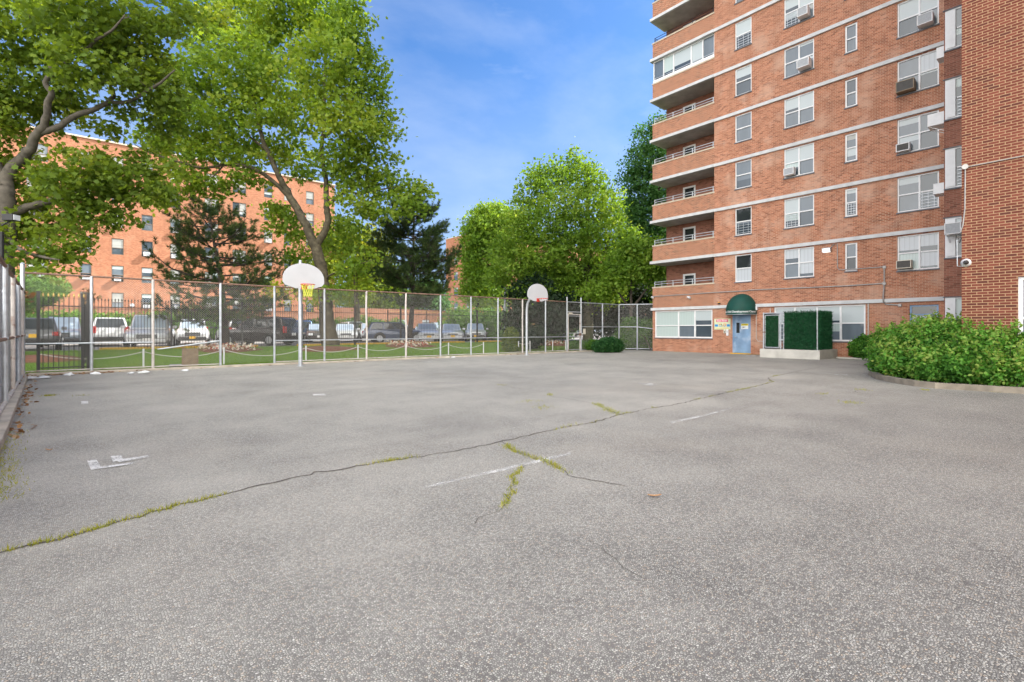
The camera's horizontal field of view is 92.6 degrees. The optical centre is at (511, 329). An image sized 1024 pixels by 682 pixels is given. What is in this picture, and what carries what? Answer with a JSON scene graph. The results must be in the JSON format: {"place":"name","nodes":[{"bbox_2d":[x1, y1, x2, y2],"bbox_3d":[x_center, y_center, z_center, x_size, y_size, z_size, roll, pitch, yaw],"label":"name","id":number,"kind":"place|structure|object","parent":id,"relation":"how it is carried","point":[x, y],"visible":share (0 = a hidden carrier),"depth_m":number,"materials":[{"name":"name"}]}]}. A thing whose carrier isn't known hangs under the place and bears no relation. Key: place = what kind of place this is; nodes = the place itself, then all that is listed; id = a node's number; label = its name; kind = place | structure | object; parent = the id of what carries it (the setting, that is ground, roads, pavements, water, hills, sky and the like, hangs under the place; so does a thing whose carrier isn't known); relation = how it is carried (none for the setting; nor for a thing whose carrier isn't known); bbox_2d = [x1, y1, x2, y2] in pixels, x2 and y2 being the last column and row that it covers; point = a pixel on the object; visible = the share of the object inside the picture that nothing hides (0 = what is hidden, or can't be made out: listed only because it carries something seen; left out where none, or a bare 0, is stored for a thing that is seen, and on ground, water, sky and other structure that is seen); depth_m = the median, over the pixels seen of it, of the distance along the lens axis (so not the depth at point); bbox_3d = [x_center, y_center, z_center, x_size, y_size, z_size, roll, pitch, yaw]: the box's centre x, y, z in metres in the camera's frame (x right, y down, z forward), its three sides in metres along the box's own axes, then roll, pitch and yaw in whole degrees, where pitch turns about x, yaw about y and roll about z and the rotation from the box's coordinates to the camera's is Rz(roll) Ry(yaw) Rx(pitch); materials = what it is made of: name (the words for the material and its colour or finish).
{"place":"outdoors","nodes":[
{"label":"outdoors","id":0,"kind":"place"},
{"bbox_2d":[25,335,608,351],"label":"parking lot","id":1,"kind":"structure","parent":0,"point":[33,347],"depth_m":31.20,"materials":[{"name":"asphalt"}]},
{"bbox_2d":[15,269,74,317],"bbox_3d":[-29.236,-1.430,29.984,4.005,4.757,2.967,0,0,-18],"label":"shrub","id":2,"kind":"object","parent":1,"relation":"on","point":[39,288],"visible":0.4,"depth_m":29.79,"materials":[{"name":"green plant"}]},
{"bbox_2d":[25,318,66,349],"bbox_3d":[-22.158,0.203,22.787,2.140,1.475,4.414,0,0,-42],"label":"parked car","id":3,"kind":"object","parent":1,"relation":"on","point":[29,321],"visible":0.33,"depth_m":21.48,"materials":[{"name":"grey paint"}]},
{"bbox_2d":[40,316,80,346],"bbox_3d":[-25.328,0.079,27.673,2.240,1.722,4.714,0,0,-38],"label":"parked car","id":4,"kind":"object","parent":1,"relation":"on","point":[73,331],"visible":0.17,"depth_m":26.89,"materials":[{"name":"blue paint"}]},
{"bbox_2d":[25,306,102,319],"bbox_3d":[-35.111,-0.352,37.893,5.802,3.000,3.391,0,0,-40],"label":"hedge","id":5,"kind":"object","parent":1,"relation":"on","point":[65,314],"visible":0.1,"depth_m":37.91,"materials":[{"name":"green plant"}]},
{"bbox_2d":[93,316,129,345],"bbox_3d":[-24.527,0.079,29.828,2.240,1.722,4.714,0,0,-40],"label":"parked car","id":6,"kind":"object","parent":1,"relation":"on","point":[112,337],"visible":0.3,"depth_m":28.15,"materials":[{"name":"silver metal"}]},
{"bbox_2d":[121,315,176,346],"bbox_3d":[-19.015,0.083,25.818,2.330,1.715,5.114,0,0,-32],"label":"parked car","id":7,"kind":"object","parent":1,"relation":"on","point":[163,332],"visible":0.61,"depth_m":24.38,"materials":[{"name":"silver metal"}]},
{"bbox_2d":[175,319,212,344],"bbox_3d":[-21.128,0.079,32.420,2.240,1.722,4.714,0,0,-32],"label":"parked car","id":8,"kind":"object","parent":1,"relation":"on","point":[198,332],"visible":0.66,"depth_m":30.79,"materials":[{"name":"white paint"}]},
{"bbox_2d":[140,193,297,343],"bbox_3d":[-15.984,-3.310,26.808,7.492,8.512,7.734,0,0,5],"label":"pine tree","id":9,"kind":"object","parent":1,"relation":"on","point":[186,231],"visible":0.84,"depth_m":26.13,"materials":[{"name":"green plant"}]},
{"bbox_2d":[218,316,297,345],"bbox_3d":[-15.331,0.079,29.760,4.714,1.722,2.240,0,0,12],"label":"parked car","id":10,"kind":"object","parent":1,"relation":"on","point":[247,339],"visible":0.49,"depth_m":28.89,"materials":[{"name":"black paint"}]},
{"bbox_2d":[247,209,396,321],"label":"plane tree","id":11,"kind":"object","parent":1,"relation":"on","point":[361,284],"visible":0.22,"depth_m":49.45,"materials":[{"name":"green plant"}]},
{"bbox_2d":[335,264,417,309],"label":"plane tree","id":12,"kind":"object","parent":1,"relation":"on","point":[382,303],"visible":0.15,"depth_m":80.15,"materials":[{"name":"green plant"}]},
{"bbox_2d":[362,322,420,342],"bbox_3d":[-8.382,0.203,35.119,4.414,1.475,2.140,0,0,-26],"label":"parked car","id":13,"kind":"object","parent":1,"relation":"on","point":[381,331],"visible":0.41,"depth_m":34.11,"materials":[{"name":"blue paint"}]},
{"bbox_2d":[359,195,462,340],"bbox_3d":[-6.983,-4.201,33.310,6.966,10.328,6.546,0,0,-19],"label":"pine tree","id":14,"kind":"object","parent":1,"relation":"on","point":[427,251],"visible":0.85,"depth_m":32.50,"materials":[{"name":"green plant"}]},
{"bbox_2d":[414,323,439,341],"bbox_3d":[-6.502,0.233,37.230,2.180,1.415,4.864,0,0,-14],"label":"parked car","id":15,"kind":"object","parent":1,"relation":"on","point":[429,331],"visible":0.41,"depth_m":35.80,"materials":[{"name":"white paint"}]},
{"bbox_2d":[402,278,458,310],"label":"plane tree","id":16,"kind":"object","parent":1,"relation":"on","point":[437,300],"visible":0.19,"depth_m":76.94,"materials":[{"name":"green plant"}]},
{"bbox_2d":[437,305,485,339],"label":"shrub","id":17,"kind":"object","parent":1,"relation":"on","point":[449,321],"visible":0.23,"depth_m":45.88,"materials":[{"name":"green plant"}]},
{"bbox_2d":[467,306,508,339],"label":"shrub","id":18,"kind":"object","parent":1,"relation":"on","point":[487,316],"visible":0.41,"depth_m":45.74,"materials":[{"name":"green plant"}]},
{"bbox_2d":[446,197,531,313],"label":"plane tree","id":19,"kind":"object","parent":1,"relation":"on","point":[477,228],"visible":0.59,"depth_m":50.74,"materials":[{"name":"green plant"}]},
{"bbox_2d":[0,0,665,310],"label":"sky","id":20,"kind":"structure","parent":0,"point":[486,88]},
{"bbox_2d":[25,339,644,373],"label":"lawn","id":21,"kind":"structure","parent":0,"point":[351,352],"depth_m":21.71,"materials":[{"name":"plant"}]},
{"bbox_2d":[0,214,19,265],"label":"floodlight pole","id":22,"kind":"object","parent":21,"relation":"on","point":[8,218],"visible":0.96,"depth_m":15.16,"materials":[{"name":"black metal"}]},
{"bbox_2d":[25,354,80,362],"bbox_3d":[-17.605,1.050,17.938,2.865,0.223,2.322,0,0,-40],"label":"mulch bed","id":23,"kind":"object","parent":21,"relation":"on","point":[28,359],"visible":0.41,"depth_m":17.79,"materials":[{"name":"soil"}]},
{"bbox_2d":[36,291,89,372],"bbox_3d":[-14.001,0.074,15.294,1.250,2.511,0.100,0,0,-40],"label":"iron fence","id":24,"kind":"object","parent":21,"relation":"on","point":[38,331],"visible":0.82,"depth_m":15.13,"materials":[{"name":"black metal"}]},
{"bbox_2d":[80,293,86,370],"bbox_3d":[-16.189,-0.136,18.591,0.101,2.924,7.601,0,0,-40],"label":"fence post","id":25,"kind":"object","parent":21,"relation":"on","point":[85,331],"visible":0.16,"depth_m":17.09,"materials":[{"name":"black metal"}]},
{"bbox_2d":[0,0,213,284],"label":"plane tree","id":26,"kind":"object","parent":21,"relation":"on","point":[107,38],"visible":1,"depth_m":18.55,"materials":[{"name":"green plant"}]},
{"bbox_2d":[181,342,198,366],"bbox_3d":[-11.483,0.891,17.463,0.073,0.872,0.538,0,0,41],"label":"utility panel","id":27,"kind":"object","parent":21,"relation":"on","point":[190,356],"visible":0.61,"depth_m":17.46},
{"bbox_2d":[200,347,262,352],"bbox_3d":[-13.453,0.946,23.397,2.958,0.207,2.412,0,0,-40],"label":"mulch bed","id":28,"kind":"object","parent":21,"relation":"on","point":[233,351],"visible":0.44,"depth_m":22.75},
{"bbox_2d":[198,341,255,350],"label":"bedding plants","id":29,"kind":"object","parent":28,"relation":"on","point":[225,345],"visible":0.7,"depth_m":23.19,"materials":[{"name":"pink plant"}]},
{"bbox_2d":[94,298,509,348],"bbox_3d":[-8.293,-0.270,30.411,27.380,2.361,0.100,0,0,-40],"label":"iron fence","id":30,"kind":"object","parent":21,"relation":"on","point":[291,343],"visible":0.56,"depth_m":27.44,"materials":[{"name":"metal"}]},
{"bbox_2d":[302,346,360,351],"bbox_3d":[-9.619,0.987,25.871,3.253,0.235,2.664,0,0,-40],"label":"mulch bed","id":31,"kind":"object","parent":21,"relation":"on","point":[330,348],"visible":0.73,"depth_m":25.32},
{"bbox_2d":[113,0,441,345],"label":"plane tree","id":32,"kind":"object","parent":31,"relation":"on","point":[253,65],"visible":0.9,"depth_m":27.73,"materials":[{"name":"green plant"}]},
{"bbox_2d":[499,326,525,351],"bbox_3d":[0.085,0.596,28.547,1.451,1.627,1.417,0,0,42],"label":"juniper","id":33,"kind":"object","parent":21,"relation":"on","point":[507,333],"visible":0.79,"depth_m":28.27,"materials":[{"name":"green plant"}]},
{"bbox_2d":[517,322,546,348],"bbox_3d":[1.039,0.462,30.927,3.071,1.854,2.417,0,0,-40],"label":"shrub","id":34,"kind":"object","parent":21,"relation":"on","point":[535,332],"visible":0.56,"depth_m":30.45,"materials":[{"name":"green plant"}]},
{"bbox_2d":[542,343,564,345],"bbox_3d":[2.082,1.014,35.554,4.453,0.295,3.661,0,0,-40],"label":"mulch bed","id":35,"kind":"object","parent":21,"relation":"on","point":[558,344],"visible":0.18,"depth_m":34.73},
{"bbox_2d":[496,269,591,337],"bbox_3d":[2.366,-1.846,37.037,7.206,5.556,5.059,0,0,-5],"label":"magnolia tree","id":36,"kind":"object","parent":35,"relation":"on","point":[556,296],"visible":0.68,"depth_m":36.19,"materials":[{"name":"green plant"}]},
{"bbox_2d":[475,136,645,339],"bbox_3d":[3.766,-7.251,39.117,14.025,16.429,10.666,0,0,-40],"label":"plane tree","id":37,"kind":"object","parent":21,"relation":"on","point":[555,261],"visible":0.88,"depth_m":37.21,"materials":[{"name":"green plant"}]},
{"bbox_2d":[514,274,652,339],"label":"understorey tree","id":38,"kind":"object","parent":21,"relation":"on","point":[636,295],"visible":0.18,"depth_m":40.73,"materials":[{"name":"green plant"}]},
{"bbox_2d":[569,227,665,328],"bbox_3d":[8.306,-3.349,35.920,8.536,8.605,5.424,0,0,-1],"label":"plane tree","id":39,"kind":"object","parent":21,"relation":"on","point":[635,259],"visible":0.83,"depth_m":35.37,"materials":[{"name":"green plant"}]},
{"bbox_2d":[607,108,665,291],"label":"plane tree","id":40,"kind":"object","parent":21,"relation":"on","point":[638,174],"visible":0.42,"depth_m":46.03,"materials":[{"name":"green plant"}]},
{"bbox_2d":[27,348,652,381],"bbox_3d":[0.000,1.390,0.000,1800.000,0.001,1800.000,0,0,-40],"label":"ground","id":41,"kind":"structure","parent":0,"point":[628,349],"depth_m":34.45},
{"bbox_2d":[0,373,28,451],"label":"side kerb","id":42,"kind":"structure","parent":41,"relation":"on","point":[7,414],"depth_m":7.61,"materials":[{"name":"concrete"}]},
{"bbox_2d":[0,255,25,413],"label":"chain link fence","id":43,"kind":"object","parent":42,"relation":"on","point":[12,335],"visible":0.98,"depth_m":9.95,"materials":[{"name":"metal"}]},
{"bbox_2d":[0,126,334,332],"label":"apartment block","id":44,"kind":"structure","parent":41,"relation":"on","point":[119,254],"depth_m":52.16,"materials":[{"name":"brick"}]},
{"bbox_2d":[111,238,123,254],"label":"window","id":45,"kind":"structure","parent":44,"relation":"in","point":[117,245],"depth_m":50.31,"materials":[{"name":"white glass"}]},
{"bbox_2d":[29,349,624,376],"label":"fence kerb","id":46,"kind":"structure","parent":41,"relation":"on","point":[169,368],"depth_m":18.64,"materials":[{"name":"concrete"}]},
{"bbox_2d":[20,262,567,371],"bbox_3d":[-5.576,-0.315,22.019,23.462,3.351,0.136,0,0,-40],"label":"chain link fence","id":47,"kind":"object","parent":46,"relation":"on","point":[91,299],"visible":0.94,"depth_m":18.45,"materials":[{"name":"metal"}]},
{"bbox_2d":[568,301,581,350],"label":"pedestrian gate","id":48,"kind":"structure","parent":47,"relation":"attached to","point":[579,334],"depth_m":30.06,"materials":[{"name":"metal"}]},
{"bbox_2d":[336,307,482,327],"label":"brick wing","id":49,"kind":"structure","parent":41,"relation":"on","point":[362,310],"depth_m":71.82,"materials":[{"name":"brick"}]},
{"bbox_2d":[445,235,645,330],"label":"apartment block","id":50,"kind":"structure","parent":41,"relation":"on","point":[450,242],"depth_m":101.68,"materials":[{"name":"brown brick"}]},
{"bbox_2d":[580,298,652,349],"bbox_3d":[6.648,-0.315,31.945,5.568,3.350,1.463,0,0,-19],"label":"chain link fence","id":51,"kind":"object","parent":41,"relation":"on","point":[619,323],"visible":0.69,"depth_m":32.35,"materials":[{"name":"metal"}]},
{"bbox_2d":[611,314,652,349],"bbox_3d":[8.747,0.161,34.081,4.188,2.582,2.700,0,0,-40],"label":"shrub","id":52,"kind":"object","parent":41,"relation":"on","point":[624,325],"visible":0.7,"depth_m":33.39,"materials":[{"name":"green plant"}]},
{"bbox_2d":[650,0,1023,356],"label":"apartment tower","id":53,"kind":"structure","parent":41,"relation":"on","point":[752,112],"depth_m":23.89,"materials":[{"name":"brick"}]},
{"bbox_2d":[655,309,712,338],"bbox_3d":[10.508,-0.322,30.172,0.165,1.755,3.943,0,0,-40],"label":"window","id":54,"kind":"structure","parent":53,"relation":"in","point":[678,324],"depth_m":30.14,"materials":[{"name":"white glass"}]},
{"bbox_2d":[726,294,756,314],"bbox_3d":[12.512,-1.419,27.065,0.879,1.181,1.668,0,0,-40],"label":"awning","id":55,"kind":"object","parent":53,"relation":"attached to","point":[741,304],"visible":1,"depth_m":26.73,"materials":[{"name":"green fabric"}]},
{"bbox_2d":[733,314,750,352],"bbox_3d":[12.884,0.236,27.416,0.110,2.188,1.014,0,0,-40],"label":"door","id":56,"kind":"structure","parent":53,"relation":"in","point":[741,337],"depth_m":27.43,"materials":[{"name":"blue metal"}]},
{"bbox_2d":[734,254,751,282],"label":"window","id":57,"kind":"structure","parent":53,"relation":"in","point":[742,262],"depth_m":27.39,"materials":[{"name":"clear glass"}]},
{"bbox_2d":[734,206,751,236],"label":"window","id":58,"kind":"structure","parent":53,"relation":"in","point":[742,215],"depth_m":27.37,"materials":[{"name":"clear glass"}]},
{"bbox_2d":[734,159,751,190],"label":"window","id":59,"kind":"structure","parent":53,"relation":"in","point":[743,168],"depth_m":27.39,"materials":[{"name":"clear glass"}]},
{"bbox_2d":[734,111,751,143],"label":"window","id":60,"kind":"structure","parent":53,"relation":"in","point":[743,121],"depth_m":27.39,"materials":[{"name":"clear glass"}]},
{"bbox_2d":[734,64,751,97],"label":"window","id":61,"kind":"structure","parent":53,"relation":"in","point":[742,75],"depth_m":27.39,"materials":[{"name":"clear glass"}]},
{"bbox_2d":[734,17,751,51],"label":"window","id":62,"kind":"structure","parent":53,"relation":"in","point":[742,28],"depth_m":27.37,"materials":[{"name":"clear glass"}]},
{"bbox_2d":[652,282,885,296],"bbox_3d":[13.093,-2.133,27.023,0.100,0.162,12.291,0,0,-40],"label":"ledge","id":63,"kind":"object","parent":53,"relation":"attached to","point":[883,283],"visible":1,"depth_m":25.67,"materials":[{"name":"concrete"}]},
{"bbox_2d":[783,246,814,279],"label":"window","id":64,"kind":"structure","parent":53,"relation":"in","point":[798,262],"depth_m":25.17,"materials":[{"name":"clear glass"}]},
{"bbox_2d":[783,194,814,229],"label":"window","id":65,"kind":"structure","parent":53,"relation":"in","point":[799,211],"depth_m":25.17,"materials":[{"name":"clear glass"}]},
{"bbox_2d":[783,142,814,179],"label":"window","id":66,"kind":"structure","parent":53,"relation":"in","point":[800,157],"depth_m":25.14,"materials":[{"name":"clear glass"}]},
{"bbox_2d":[783,90,814,129],"bbox_3d":[14.755,-11.273,25.169,0.165,1.575,1.468,0,0,-40],"label":"window","id":67,"kind":"structure","parent":53,"relation":"in","point":[798,110],"depth_m":25.17,"materials":[{"name":"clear glass"}]},
{"bbox_2d":[783,38,814,79],"bbox_3d":[14.755,-13.892,25.169,0.165,1.575,1.468,0,0,-40],"label":"window","id":68,"kind":"structure","parent":53,"relation":"in","point":[791,55],"depth_m":25.32,"materials":[{"name":"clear glass"}]},
{"bbox_2d":[783,0,814,29],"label":"window","id":69,"kind":"structure","parent":53,"relation":"in","point":[790,6],"depth_m":25.39,"materials":[{"name":"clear glass"}]},
{"bbox_2d":[774,304,864,342],"bbox_3d":[15.294,-0.292,24.535,0.165,1.815,4.127,0,0,-40],"label":"window","id":70,"kind":"structure","parent":53,"relation":"in","point":[848,321],"depth_m":23.71,"materials":[{"name":"white glass"}]},
{"bbox_2d":[844,242,857,272],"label":"window","id":71,"kind":"structure","parent":53,"relation":"in","point":[850,248],"depth_m":23.48,"materials":[{"name":"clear glass"}]},
{"bbox_2d":[844,187,857,217],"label":"window","id":72,"kind":"structure","parent":53,"relation":"in","point":[850,194],"depth_m":23.46,"materials":[{"name":"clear glass"}]},
{"bbox_2d":[844,132,857,163],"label":"window","id":73,"kind":"structure","parent":53,"relation":"in","point":[850,139],"depth_m":23.48,"materials":[{"name":"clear glass"}]},
{"bbox_2d":[844,77,857,109],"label":"window","id":74,"kind":"structure","parent":53,"relation":"in","point":[851,84],"depth_m":23.48,"materials":[{"name":"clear glass"}]},
{"bbox_2d":[844,22,857,54],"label":"window","id":75,"kind":"structure","parent":53,"relation":"in","point":[850,30],"depth_m":23.48,"materials":[{"name":"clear glass"}]},
{"bbox_2d":[896,77,915,95],"bbox_3d":[17.442,-10.770,21.683,0.420,0.460,0.640,0,0,-40],"label":"air conditioner","id":76,"kind":"object","parent":53,"relation":"attached to","point":[906,86],"visible":1,"depth_m":21.56,"materials":[{"name":"metal"}]},
{"bbox_2d":[896,232,939,271],"bbox_3d":[17.846,-3.392,21.528,0.165,1.615,1.493,0,0,-40],"label":"window","id":77,"kind":"structure","parent":53,"relation":"in","point":[923,249],"depth_m":21.47,"materials":[{"name":"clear glass"}]},
{"bbox_2d":[896,171,939,213],"bbox_3d":[17.846,-6.012,21.528,0.165,1.615,1.493,0,0,-40],"label":"window","id":78,"kind":"structure","parent":53,"relation":"in","point":[915,193],"depth_m":21.57,"materials":[{"name":"white glass"}]},
{"bbox_2d":[896,110,939,155],"bbox_3d":[17.846,-8.633,21.528,0.165,1.615,1.493,0,0,-40],"label":"window","id":79,"kind":"structure","parent":53,"relation":"in","point":[914,130],"depth_m":21.57,"materials":[{"name":"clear glass"}]},
{"bbox_2d":[896,50,939,97],"bbox_3d":[17.846,-11.253,21.528,0.165,1.615,1.493,0,0,-40],"label":"window","id":80,"kind":"structure","parent":53,"relation":"in","point":[924,67],"depth_m":21.47,"materials":[{"name":"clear glass"}]},
{"bbox_2d":[896,0,939,39],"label":"window","id":81,"kind":"structure","parent":53,"relation":"in","point":[908,11],"depth_m":21.70,"materials":[{"name":"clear glass"}]},
{"bbox_2d":[910,304,938,320],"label":"window","id":82,"kind":"structure","parent":53,"relation":"in","point":[921,310],"depth_m":21.42,"materials":[{"name":"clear glass"}]},
{"bbox_2d":[917,10,933,28],"bbox_3d":[17.890,-13.400,21.172,0.400,0.440,0.520,0,0,-40],"label":"air conditioner","id":83,"kind":"object","parent":53,"relation":"attached to","point":[926,19],"visible":1,"depth_m":21.07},
{"bbox_2d":[927,111,943,132],"bbox_3d":[16.692,-8.024,19.160,0.650,0.752,0.560,0,0,-40],"label":"air conditioner","id":84,"kind":"object","parent":53,"relation":"attached to","point":[935,121],"visible":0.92,"depth_m":19.03,"materials":[{"name":"metal"}]},
{"bbox_2d":[944,221,961,242],"bbox_3d":[16.488,-3.614,18.272,0.490,0.712,0.464,0,0,-40],"label":"air conditioner","id":85,"kind":"object","parent":53,"relation":"attached to","point":[952,228],"visible":0.98,"depth_m":18.14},
{"bbox_2d":[944,216,961,258],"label":"window","id":86,"kind":"structure","parent":53,"relation":"in","point":[950,248],"depth_m":18.41,"materials":[{"name":"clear glass"}]},
{"bbox_2d":[944,146,961,190],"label":"window","id":87,"kind":"structure","parent":53,"relation":"in","point":[953,156],"depth_m":18.41,"materials":[{"name":"clear glass"}]},
{"bbox_2d":[944,76,961,121],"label":"window","id":88,"kind":"structure","parent":53,"relation":"in","point":[953,87],"depth_m":18.41,"materials":[{"name":"clear glass"}]},
{"bbox_2d":[944,6,961,52],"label":"window","id":89,"kind":"structure","parent":53,"relation":"in","point":[953,17],"depth_m":18.41,"materials":[{"name":"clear glass"}]},
{"bbox_2d":[945,297,961,317],"bbox_3d":[16.940,-0.092,18.076,0.115,2.255,1.493,0,0,-40],"label":"utility box","id":90,"kind":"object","parent":53,"relation":"in","point":[954,304],"depth_m":18.41,"materials":[{"name":"white metal"}]},
{"bbox_2d":[960,155,1023,231],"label":"conduit","id":91,"kind":"object","parent":53,"relation":"attached to","point":[965,166],"visible":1,"depth_m":12.31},
{"bbox_2d":[1018,277,1023,333],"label":"window","id":92,"kind":"structure","parent":53,"relation":"in","point":[1020,279],"depth_m":11.65,"materials":[{"name":"white glass"}]},
{"bbox_2d":[0,350,1023,681],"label":"court pavement","id":93,"kind":"structure","parent":0,"point":[784,528],"depth_m":3.40,"materials":[{"name":"asphalt"}]},
{"bbox_2d":[81,394,323,469],"bbox_3d":[-4.695,1.354,8.210,3.915,0.004,6.139,0,0,-40],"label":"court marking","id":94,"kind":"object","parent":93,"relation":"on","point":[118,458],"visible":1,"depth_m":5.06,"materials":[{"name":"white paint"}]},
{"bbox_2d":[7,353,544,438],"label":"fallen leaves","id":95,"kind":"object","parent":93,"relation":"on","point":[14,436],"visible":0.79,"depth_m":9.11,"materials":[{"name":"brown plant"}]},
{"bbox_2d":[283,260,323,366],"bbox_3d":[-7.419,-0.615,17.528,1.225,3.950,1.598,0,0,3],"label":"basketball hoop","id":96,"kind":"object","parent":93,"relation":"on","point":[300,275],"visible":0.99,"depth_m":17.36,"materials":[{"name":"metal"}]},
{"bbox_2d":[0,368,920,577],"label":"pavement crack","id":97,"kind":"object","parent":93,"relation":"on","point":[401,459],"visible":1,"depth_m":4.52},
{"bbox_2d":[0,354,1000,551],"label":"crack weeds","id":98,"kind":"object","parent":93,"relation":"on","point":[225,492],"visible":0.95,"depth_m":4.39,"materials":[{"name":"plant"}]},
{"bbox_2d":[526,284,547,354],"bbox_3d":[1.291,-0.490,25.319,1.147,3.700,1.891,0,0,-4],"label":"basketball hoop","id":99,"kind":"object","parent":93,"relation":"on","point":[537,292],"visible":0.98,"depth_m":25.05,"materials":[{"name":"metal"}]},
{"bbox_2d":[590,336,624,352],"bbox_3d":[5.772,0.886,29.210,2.165,1.103,1.464,0,0,-9],"label":"yew bush","id":100,"kind":"object","parent":93,"relation":"on","point":[609,344],"visible":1,"depth_m":28.93,"materials":[{"name":"green plant"}]},
{"bbox_2d":[760,348,836,359],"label":"concrete plinth","id":101,"kind":"structure","parent":93,"relation":"on","point":[797,353],"depth_m":23.15,"materials":[{"name":"concrete"}]},
{"bbox_2d":[762,309,833,349],"bbox_3d":[13.947,0.017,23.863,2.057,1.994,2.602,0,0,-40],"label":"equipment cage","id":102,"kind":"object","parent":101,"relation":"on","point":[807,330],"visible":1,"depth_m":23.14,"materials":[{"name":"metal"}]},
{"bbox_2d":[868,369,1023,393],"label":"planting kerb","id":103,"kind":"structure","parent":93,"relation":"on","point":[956,386],"depth_m":11.20,"materials":[{"name":"concrete"}]},
{"label":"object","id":104,"kind":"structure","parent":93,"relation":"on","visible":0},
{"bbox_2d":[846,332,877,359],"bbox_3d":[16.054,0.622,22.128,1.152,1.555,2.746,0,0,13],"label":"bush","id":105,"kind":"object","parent":104,"relation":"on","point":[856,346],"visible":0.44,"depth_m":22.30,"materials":[{"name":"green plant"}]},
{"bbox_2d":[865,365,1002,385],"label":"planting soil","id":106,"kind":"structure","parent":0,"point":[925,380],"depth_m":12.79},
{"bbox_2d":[862,308,1023,386],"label":"bush","id":107,"kind":"object","parent":106,"relation":"on","point":[934,348],"visible":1,"depth_m":11.73,"materials":[{"name":"green plant"}]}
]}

